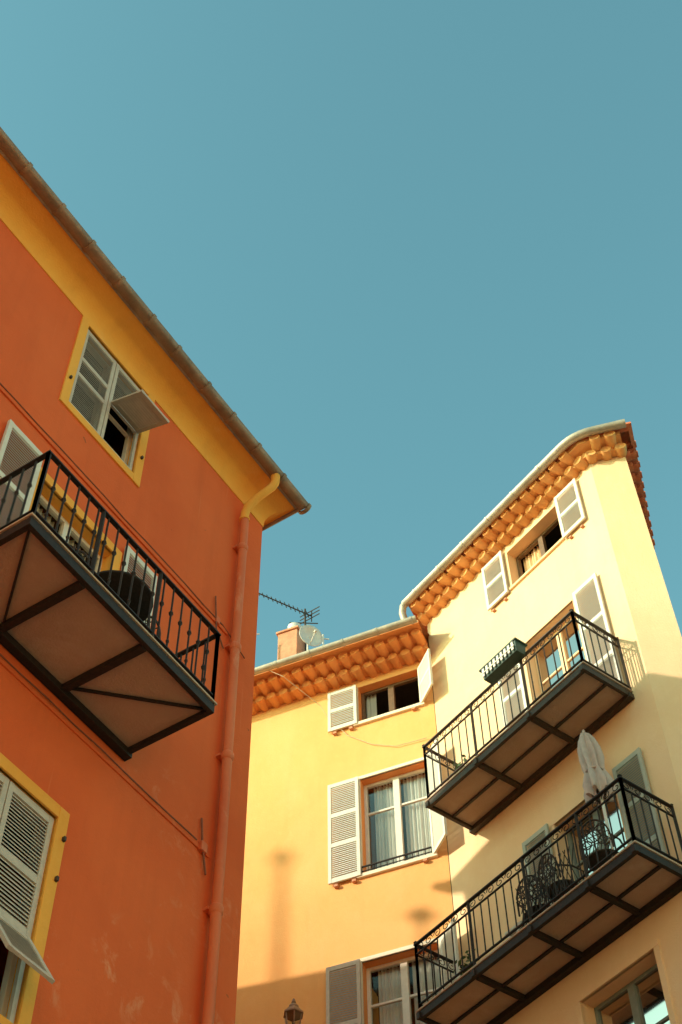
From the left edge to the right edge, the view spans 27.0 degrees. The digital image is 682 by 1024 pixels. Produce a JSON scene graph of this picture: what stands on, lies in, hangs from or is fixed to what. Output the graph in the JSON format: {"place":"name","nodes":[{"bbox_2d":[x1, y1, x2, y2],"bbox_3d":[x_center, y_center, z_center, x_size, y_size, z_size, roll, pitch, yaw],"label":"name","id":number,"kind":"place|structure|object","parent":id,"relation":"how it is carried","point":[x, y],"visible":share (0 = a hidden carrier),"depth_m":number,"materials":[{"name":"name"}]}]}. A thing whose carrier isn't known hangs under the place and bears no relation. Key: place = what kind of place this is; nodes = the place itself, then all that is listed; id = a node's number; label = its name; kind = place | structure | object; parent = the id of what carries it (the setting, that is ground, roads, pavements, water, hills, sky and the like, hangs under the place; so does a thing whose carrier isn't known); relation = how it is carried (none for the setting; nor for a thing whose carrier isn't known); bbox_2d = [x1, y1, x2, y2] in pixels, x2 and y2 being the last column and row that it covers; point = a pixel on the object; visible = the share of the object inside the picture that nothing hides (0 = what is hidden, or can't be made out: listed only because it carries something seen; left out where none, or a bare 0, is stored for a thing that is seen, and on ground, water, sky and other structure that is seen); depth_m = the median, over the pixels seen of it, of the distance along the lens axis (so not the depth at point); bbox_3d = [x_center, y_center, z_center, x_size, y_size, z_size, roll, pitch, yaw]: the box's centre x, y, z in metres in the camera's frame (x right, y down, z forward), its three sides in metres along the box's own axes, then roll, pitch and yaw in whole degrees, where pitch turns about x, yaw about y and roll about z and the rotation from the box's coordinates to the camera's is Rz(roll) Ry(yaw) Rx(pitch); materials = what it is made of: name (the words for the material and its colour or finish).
{"place":"outdoors","nodes":[
{"label":"outdoors","id":0,"kind":"place"},
{"bbox_2d":[0,0,681,666],"label":"sky","id":1,"kind":"structure","parent":0,"point":[417,249],"materials":[{"name":"blue"}]},
{"bbox_2d":[235,661,453,1023],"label":"walls","id":2,"kind":"structure","parent":0,"point":[304,925],"depth_m":20.62,"materials":[{"name":"yellow paint"}]},
{"bbox_2d":[283,998,302,1023],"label":"wall lantern","id":3,"kind":"object","parent":2,"relation":"attached to","point":[293,1012],"depth_m":18.07,"materials":[{"name":"metal"}]},
{"bbox_2d":[252,620,431,715],"bbox_3d":[-3.015,3.615,24.204,9.538,0.355,0.610,-19,-56,13],"label":"genoise eave","id":4,"kind":"object","parent":2,"relation":"attached to","point":[371,657],"visible":0.32,"depth_m":23.44,"materials":[{"name":"orange tile"}]},
{"bbox_2d":[254,615,417,674],"bbox_3d":[-3.152,3.269,24.049,9.500,0.076,0.152,-19,-56,13],"label":"gutter","id":5,"kind":"object","parent":4,"relation":"attached to","point":[310,653],"visible":0.38,"depth_m":23.29,"materials":[{"name":"beige metal"}]},
{"bbox_2d":[269,670,426,746],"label":"wall cables","id":6,"kind":"object","parent":2,"relation":"attached to","point":[341,729],"depth_m":22.56,"materials":[{"name":"rubber"}]},
{"bbox_2d":[333,706,427,888],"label":"shutter holders","id":7,"kind":"object","parent":2,"relation":"attached to","point":[354,881],"visible":1,"depth_m":20.23,"materials":[{"name":"metal"}]},
{"bbox_2d":[328,648,460,988],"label":"pale shutters","id":8,"kind":"object","parent":2,"relation":"attached to","point":[438,826],"visible":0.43,"depth_m":20.99,"materials":[{"name":"paint"}]},
{"bbox_2d":[358,669,436,1023],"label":"window reveals","id":9,"kind":"structure","parent":2,"relation":"attached to","point":[387,775],"depth_m":21.56,"materials":[{"name":"paint"}]},
{"bbox_2d":[326,959,361,1023],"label":"shutter","id":10,"kind":"object","parent":9,"relation":"attached to","point":[356,964],"visible":1,"depth_m":18.72,"materials":[{"name":"grey paint"}]},
{"bbox_2d":[366,694,376,718],"bbox_3d":[0.501,3.284,23.140,0.180,0.830,0.063,-22,-57,14],"label":"top window curtain","id":11,"kind":"object","parent":9,"relation":"hanging from","point":[371,705],"visible":0.61,"depth_m":23.27,"materials":[{"name":"white fabric"}]},
{"bbox_2d":[361,676,417,719],"bbox_3d":[0.828,3.087,23.002,1.050,0.830,0.070,-19,-56,13],"label":"top window frame","id":12,"kind":"object","parent":9,"relation":"attached to","point":[390,688],"visible":0.58,"depth_m":23.23,"materials":[{"name":"brown wood"}]},
{"bbox_2d":[364,768,426,871],"bbox_3d":[0.854,4.581,20.948,1.060,1.830,0.070,-19,-56,13],"label":"window frame","id":13,"kind":"object","parent":9,"relation":"attached to","point":[398,804],"visible":0.51,"depth_m":21.19,"materials":[{"name":"white wood"}]},
{"bbox_2d":[362,846,431,871],"bbox_3d":[0.788,4.936,20.154,1.073,0.130,0.020,-19,-56,13],"label":"window guard","id":14,"kind":"object","parent":9,"relation":"attached to","point":[395,857],"visible":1,"depth_m":20.16,"materials":[{"name":"black metal"}]},
{"bbox_2d":[374,773,431,868],"bbox_3d":[0.937,4.636,20.989,0.920,1.830,0.065,-19,-56,13],"label":"window curtain","id":15,"kind":"object","parent":9,"relation":"hanging from","point":[418,834],"depth_m":21.08,"materials":[{"name":"fabric"}]},
{"bbox_2d":[366,950,440,1023],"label":"window frame","id":16,"kind":"object","parent":9,"relation":"attached to","point":[406,998],"visible":0.64,"depth_m":18.69,"materials":[{"name":"white wood"}]},
{"bbox_2d":[378,956,440,1023],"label":"window curtain","id":17,"kind":"object","parent":9,"relation":"hanging from","point":[389,984],"depth_m":18.79,"materials":[{"name":"fabric"}]},
{"bbox_2d":[353,670,442,1023],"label":"window surrounds","id":18,"kind":"object","parent":2,"relation":"attached to","point":[396,865],"visible":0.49,"depth_m":20.16,"materials":[{"name":"white paint"}]},
{"bbox_2d":[365,681,437,737],"bbox_3d":[1.002,3.446,23.204,1.350,1.330,0.780,-19,-56,13],"label":"window","id":19,"kind":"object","parent":2,"relation":"attached to","point":[406,695],"visible":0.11,"depth_m":23.67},
{"bbox_2d":[371,956,435,1023],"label":"window","id":20,"kind":"object","parent":2,"relation":"attached to","point":[374,977],"depth_m":19.45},
{"bbox_2d":[368,773,453,911],"bbox_3d":[1.028,4.941,21.150,1.360,2.330,0.780,-19,-56,13],"label":"window","id":21,"kind":"object","parent":2,"relation":"attached to","point":[371,799],"depth_m":22.00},
{"label":"ground","id":22,"kind":"structure","parent":0,"visible":0},
{"bbox_2d":[0,220,261,1023],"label":"walls","id":23,"kind":"structure","parent":22,"relation":"on","point":[127,938],"depth_m":13.24,"materials":[{"name":"orange paint"}]},
{"bbox_2d":[0,807,34,865],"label":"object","id":24,"kind":"object","parent":23,"relation":"attached to","point":[17,836],"depth_m":11.79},
{"bbox_2d":[38,503,91,565],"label":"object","id":25,"kind":"object","parent":23,"relation":"attached to","point":[53,519],"depth_m":14.33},
{"bbox_2d":[0,328,140,1023],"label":"window reveals","id":26,"kind":"structure","parent":23,"relation":"attached to","point":[66,514],"depth_m":14.06,"materials":[{"name":"yellow paint"}]},
{"bbox_2d":[37,504,85,559],"bbox_3d":[-2.827,0.770,13.274,0.065,2.200,0.960,-28,-58,18],"label":"balcony door curtain","id":27,"kind":"object","parent":26,"relation":"hanging from","point":[48,520],"visible":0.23,"depth_m":14.09,"materials":[{"name":"white fabric"}]},
{"bbox_2d":[0,316,154,1023],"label":"window surrounds","id":28,"kind":"object","parent":23,"relation":"attached to","point":[10,769],"visible":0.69,"depth_m":11.48,"materials":[{"name":"yellow paint"}]},
{"bbox_2d":[0,796,44,1016],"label":"window frame","id":29,"kind":"object","parent":28,"relation":"attached to","point":[8,977],"visible":0.64,"depth_m":10.70,"materials":[{"name":"white wood"}]},
{"bbox_2d":[39,495,102,572],"bbox_3d":[-2.720,0.761,13.269,0.070,2.200,1.100,-28,-58,18],"label":"balcony door frame","id":30,"kind":"object","parent":28,"relation":"attached to","point":[64,526],"visible":0.24,"depth_m":14.08,"materials":[{"name":"wood"}]},
{"bbox_2d":[0,329,169,1023],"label":"louvered shutters","id":31,"kind":"object","parent":28,"relation":"attached to","point":[137,411],"visible":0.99,"depth_m":11.21,"materials":[{"name":"grey paint"}]},
{"bbox_2d":[77,341,132,464],"bbox_3d":[-2.728,-1.214,16.074,0.070,1.660,1.120,-28,-58,18],"label":"window frame","id":32,"kind":"object","parent":28,"relation":"attached to","point":[128,434],"visible":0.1,"depth_m":16.21,"materials":[{"name":"white wood"}]},
{"bbox_2d":[0,419,157,624],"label":"door shutters","id":33,"kind":"object","parent":23,"relation":"attached to","point":[23,437],"depth_m":13.60,"materials":[{"name":"paint"}]},
{"bbox_2d":[54,375,143,881],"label":"shutter stays","id":34,"kind":"object","parent":23,"relation":"attached to","point":[64,839],"visible":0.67,"depth_m":11.38,"materials":[{"name":"brown metal"}]},
{"bbox_2d":[71,350,127,441],"bbox_3d":[-3.101,-0.986,16.172,0.780,2.160,1.720,-28,-58,18],"label":"window","id":35,"kind":"object","parent":23,"relation":"attached to","point":[112,431],"depth_m":17.21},
{"bbox_2d":[0,450,220,761],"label":"balcony","id":36,"kind":"structure","parent":23,"relation":"attached to","point":[81,640],"depth_m":12.10,"materials":[{"name":"black metal"}]},
{"bbox_2d":[69,544,87,558],"bbox_3d":[-2.410,0.429,12.191,0.429,0.902,0.452,-1,-54,0],"label":"bistro chair","id":37,"kind":"object","parent":36,"relation":"on","point":[82,552],"visible":0.09,"depth_m":12.53,"materials":[{"name":"brown metal"}]},
{"bbox_2d":[99,570,152,621],"bbox_3d":[-2.027,1.007,12.522,0.680,0.744,0.680,-1,-54,0],"label":"bistro table","id":38,"kind":"object","parent":36,"relation":"on","point":[125,589],"visible":0.2,"depth_m":12.72,"materials":[{"name":"black metal"}]},
{"bbox_2d":[145,615,160,638],"bbox_3d":[-1.755,1.387,12.897,0.424,0.902,0.445,-19,-56,13],"label":"bistro chair","id":39,"kind":"object","parent":36,"relation":"on","point":[159,635],"visible":0.06,"depth_m":12.97,"materials":[{"name":"brown metal"}]},
{"bbox_2d":[0,385,227,858],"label":"string course","id":40,"kind":"object","parent":23,"relation":"attached to","point":[69,725],"visible":1,"depth_m":13.97,"materials":[{"name":"orange paint"}]},
{"bbox_2d":[107,430,126,457],"bbox_3d":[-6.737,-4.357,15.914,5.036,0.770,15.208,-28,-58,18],"label":"window opening","id":41,"kind":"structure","parent":23,"relation":"attached to","point":[116,444],"depth_m":18.65,"materials":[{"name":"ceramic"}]},
{"bbox_2d":[0,383,244,874],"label":"wall cables","id":42,"kind":"object","parent":23,"relation":"attached to","point":[90,739],"depth_m":13.43,"materials":[{"name":"rubber"}]},
{"bbox_2d":[0,153,294,526],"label":"eave cove","id":43,"kind":"object","parent":23,"relation":"attached to","point":[38,232],"visible":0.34,"depth_m":16.92,"materials":[{"name":"yellow paint"}]},
{"bbox_2d":[0,127,311,530],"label":"gutter","id":44,"kind":"object","parent":43,"relation":"on","point":[63,216],"visible":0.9,"depth_m":16.87,"materials":[{"name":"metal"}]},
{"bbox_2d":[198,616,219,854],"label":"junction boxes","id":45,"kind":"object","parent":23,"relation":"attached to","point":[203,845],"visible":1,"depth_m":13.20,"materials":[{"name":"orange paint"}]},
{"bbox_2d":[201,517,248,1023],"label":"downpipe","id":46,"kind":"object","parent":23,"relation":"attached to","point":[214,911],"visible":1,"depth_m":13.88,"materials":[{"name":"orange metal"}]},
{"bbox_2d":[239,473,279,521],"bbox_3d":[-1.019,-0.171,17.889,0.494,0.870,0.130,-9,-54,6],"label":"pipe elbow","id":47,"kind":"object","parent":23,"relation":"attached to","point":[258,497],"visible":0.95,"depth_m":17.87,"materials":[{"name":"orange metal"}]},
{"bbox_2d":[427,457,681,1023],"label":"walls","id":48,"kind":"structure","parent":22,"relation":"on","point":[610,544],"depth_m":19.25,"materials":[{"name":"beige paint"}]},
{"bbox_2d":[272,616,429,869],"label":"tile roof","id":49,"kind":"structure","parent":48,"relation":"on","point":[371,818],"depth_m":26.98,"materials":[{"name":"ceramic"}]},
{"bbox_2d":[259,593,319,650],"bbox_3d":[-0.989,2.334,25.309,1.212,2.232,0.380,16,-56,-12],"label":"tv antenna","id":50,"kind":"object","parent":49,"relation":"on","point":[305,612],"visible":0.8,"depth_m":26.04,"materials":[{"name":"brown metal"}]},
{"bbox_2d":[276,622,304,700],"bbox_3d":[-0.877,2.642,25.107,0.440,1.940,0.440,-19,-56,13],"label":"chimney","id":51,"kind":"object","parent":49,"relation":"on","point":[290,642],"visible":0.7,"depth_m":25.29,"materials":[{"name":"paint"}]},
{"bbox_2d":[299,625,328,649],"bbox_3d":[-0.449,2.509,24.918,0.335,1.721,0.716,-17,-56,12],"label":"satellite dish","id":52,"kind":"object","parent":49,"relation":"on","point":[310,635],"visible":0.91,"depth_m":25.12,"materials":[{"name":"metal"}]},
{"bbox_2d":[399,419,625,619],"bbox_3d":[2.628,0.247,22.688,0.588,0.705,5.048,33,-61,-22],"label":"gutter","id":53,"kind":"object","parent":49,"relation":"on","point":[546,462],"visible":0.93,"depth_m":22.71,"materials":[{"name":"beige metal"}]},
{"bbox_2d":[410,431,626,625],"bbox_3d":[2.703,0.250,22.885,0.698,0.290,4.735,35,-62,-23],"label":"genoise eave","id":54,"kind":"object","parent":48,"relation":"attached to","point":[531,503],"visible":0.98,"depth_m":22.74,"materials":[{"name":"orange tile"}]},
{"bbox_2d":[409,421,654,606],"bbox_3d":[2.799,0.119,22.995,4.289,0.080,2.576,-15,-55,10],"label":"roof edge","id":55,"kind":"object","parent":54,"relation":"on","point":[628,429],"visible":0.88,"depth_m":22.27,"materials":[{"name":"red tile"}]},
{"bbox_2d":[409,431,628,631],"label":"tile roof","id":56,"kind":"structure","parent":55,"relation":"on","point":[624,437],"depth_m":22.20,"materials":[{"name":"orange tile"}]},
{"bbox_2d":[625,440,654,545],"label":"edge tiles","id":57,"kind":"object","parent":55,"relation":"on","point":[627,444],"visible":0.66,"depth_m":22.57,"materials":[{"name":"orange ceramic"}]},
{"bbox_2d":[422,609,634,834],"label":"balcony","id":58,"kind":"structure","parent":48,"relation":"attached to","point":[522,754],"depth_m":18.80,"materials":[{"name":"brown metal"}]},
{"bbox_2d":[452,755,466,769],"bbox_3d":[1.677,3.538,19.462,0.292,0.551,0.327,-1,-54,0],"label":"potted plant","id":59,"kind":"object","parent":58,"relation":"on","point":[459,764],"visible":0.12,"depth_m":19.49,"materials":[{"name":"green plant"}]},
{"bbox_2d":[479,637,527,684],"bbox_3d":[2.213,2.048,19.363,0.237,0.210,0.760,31,-60,-21],"label":"window box planter","id":60,"kind":"object","parent":58,"relation":"on","point":[503,661],"visible":1,"depth_m":19.28,"materials":[{"name":"green plastic"}]},
{"bbox_2d":[492,524,584,612],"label":"shutter holders","id":61,"kind":"object","parent":48,"relation":"attached to","point":[571,537],"visible":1,"depth_m":21.37,"materials":[{"name":"metal"}]},
{"bbox_2d":[521,524,561,572],"bbox_3d":[3.462,0.836,22.376,0.580,1.380,1.560,31,-60,-21],"label":"window","id":62,"kind":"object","parent":48,"relation":"attached to","point":[553,537],"visible":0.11,"depth_m":22.83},
{"bbox_2d":[413,774,681,1023],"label":"balcony","id":63,"kind":"structure","parent":48,"relation":"attached to","point":[616,896],"depth_m":16.35,"materials":[{"name":"black metal"}]},
{"bbox_2d":[453,950,472,974],"bbox_3d":[1.582,5.621,17.322,0.381,0.703,0.383,29,-60,-20],"label":"potted plant","id":64,"kind":"object","parent":63,"relation":"on","point":[467,960],"visible":0.21,"depth_m":17.41,"materials":[{"name":"green plant"}]},
{"bbox_2d":[505,920,527,937],"bbox_3d":[2.168,5.150,16.827,0.310,0.458,0.300,31,-60,-21],"label":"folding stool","id":65,"kind":"object","parent":63,"relation":"on","point":[514,926],"visible":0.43,"depth_m":16.94,"materials":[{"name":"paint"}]},
{"bbox_2d":[516,875,550,926],"bbox_3d":[2.369,4.768,16.822,0.484,0.902,0.445,-37,-62,23],"label":"patio armchair","id":66,"kind":"object","parent":63,"relation":"on","point":[517,898],"visible":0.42,"depth_m":16.88,"materials":[{"name":"black metal"}]},
{"bbox_2d":[516,843,579,927],"bbox_3d":[2.380,4.320,16.399,0.013,0.602,1.013,31,-60,-21],"label":"lattice screen","id":67,"kind":"object","parent":63,"relation":"attached to","point":[549,882],"visible":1,"depth_m":16.40,"materials":[{"name":"black metal"}]},
{"bbox_2d":[537,853,583,909],"bbox_3d":[2.591,4.419,16.572,0.445,0.902,0.484,22,-57,-16],"label":"patio armchair","id":68,"kind":"object","parent":63,"relation":"on","point":[551,884],"visible":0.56,"depth_m":16.61,"materials":[{"name":"brown metal"}]},
{"bbox_2d":[577,730,616,848],"bbox_3d":[3.114,3.471,16.924,0.402,2.570,0.407,-1,-54,0],"label":"folded parasol","id":69,"kind":"object","parent":63,"relation":"on","point":[597,778],"visible":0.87,"depth_m":17.25,"materials":[{"name":"white fabric"}]},
{"bbox_2d":[578,819,624,871],"bbox_3d":[3.012,3.989,16.266,0.484,0.902,0.445,-28,-58,18],"label":"patio armchair","id":70,"kind":"object","parent":63,"relation":"on","point":[601,852],"visible":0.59,"depth_m":16.29,"materials":[{"name":"brown metal"}]},
{"bbox_2d":[481,478,623,729],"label":"pale shutters","id":71,"kind":"object","parent":48,"relation":"attached to","point":[575,593],"visible":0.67,"depth_m":20.58,"materials":[{"name":"paint"}]},
{"bbox_2d":[507,506,656,1023],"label":"window reveals","id":72,"kind":"structure","parent":48,"relation":"attached to","point":[514,552],"depth_m":18.21,"materials":[{"name":"paint"}]},
{"bbox_2d":[523,546,540,571],"bbox_3d":[3.087,0.876,22.461,0.063,0.880,0.500,30,-60,-21],"label":"top window curtain","id":73,"kind":"object","parent":72,"relation":"hanging from","point":[531,559],"visible":0.35,"depth_m":22.71,"materials":[{"name":"yellow fabric"}]},
{"bbox_2d":[516,518,558,577],"bbox_3d":[3.186,0.641,22.292,0.070,0.880,1.160,31,-60,-21],"label":"top window frame","id":74,"kind":"object","parent":72,"relation":"attached to","point":[540,540],"visible":0.28,"depth_m":22.56,"materials":[{"name":"brown wood"}]},
{"bbox_2d":[533,616,582,697],"bbox_3d":[3.204,2.441,19.855,0.070,2.420,1.080,31,-60,-21],"label":"door frame","id":75,"kind":"object","parent":72,"relation":"attached to","point":[566,659],"visible":0.22,"depth_m":20.45,"materials":[{"name":"cream painted wood"}]},
{"bbox_2d":[537,622,585,690],"bbox_3d":[3.208,2.444,19.856,0.601,2.320,0.774,-1,-54,0],"label":"door glass","id":76,"kind":"object","parent":75,"relation":"attached to","point":[550,658],"depth_m":20.51,"materials":[{"name":"glass"}]},
{"bbox_2d":[567,795,623,882],"bbox_3d":[3.242,4.348,17.229,0.070,2.010,1.080,31,-60,-21],"label":"door frame","id":77,"kind":"object","parent":72,"relation":"attached to","point":[569,838],"visible":0.16,"depth_m":17.84,"materials":[{"name":"wood"}]},
{"bbox_2d":[570,796,626,881],"bbox_3d":[3.246,4.351,17.231,0.601,1.910,0.774,-1,-54,0],"label":"door glass","id":78,"kind":"object","parent":77,"relation":"attached to","point":[613,815],"visible":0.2,"depth_m":17.74,"materials":[{"name":"clear glass"}]},
{"bbox_2d":[594,964,668,1023],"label":"street window frame","id":79,"kind":"object","parent":72,"relation":"attached to","point":[630,988],"visible":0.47,"depth_m":15.81,"materials":[{"name":"brown wood"}]},
{"bbox_2d":[599,969,669,1023],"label":"street window glass","id":80,"kind":"object","parent":79,"relation":"in","point":[652,1002],"visible":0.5,"depth_m":15.70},
{"bbox_2d":[509,537,677,1023],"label":"window surrounds","id":81,"kind":"object","parent":48,"relation":"attached to","point":[622,968],"visible":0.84,"depth_m":16.06,"materials":[{"name":"beige paint"}]},
{"bbox_2d":[522,747,667,905],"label":"green shutters","id":82,"kind":"object","parent":48,"relation":"attached to","point":[615,770],"visible":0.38,"depth_m":17.23,"materials":[{"name":"grey paint"}]},
{"bbox_2d":[626,445,653,546],"bbox_3d":[4.748,-0.129,22.644,0.200,0.283,2.185,-13,-55,9],"label":"side eave","id":83,"kind":"object","parent":48,"relation":"attached to","point":[631,458],"visible":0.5,"depth_m":22.34,"materials":[{"name":"orange tile"}]}
]}

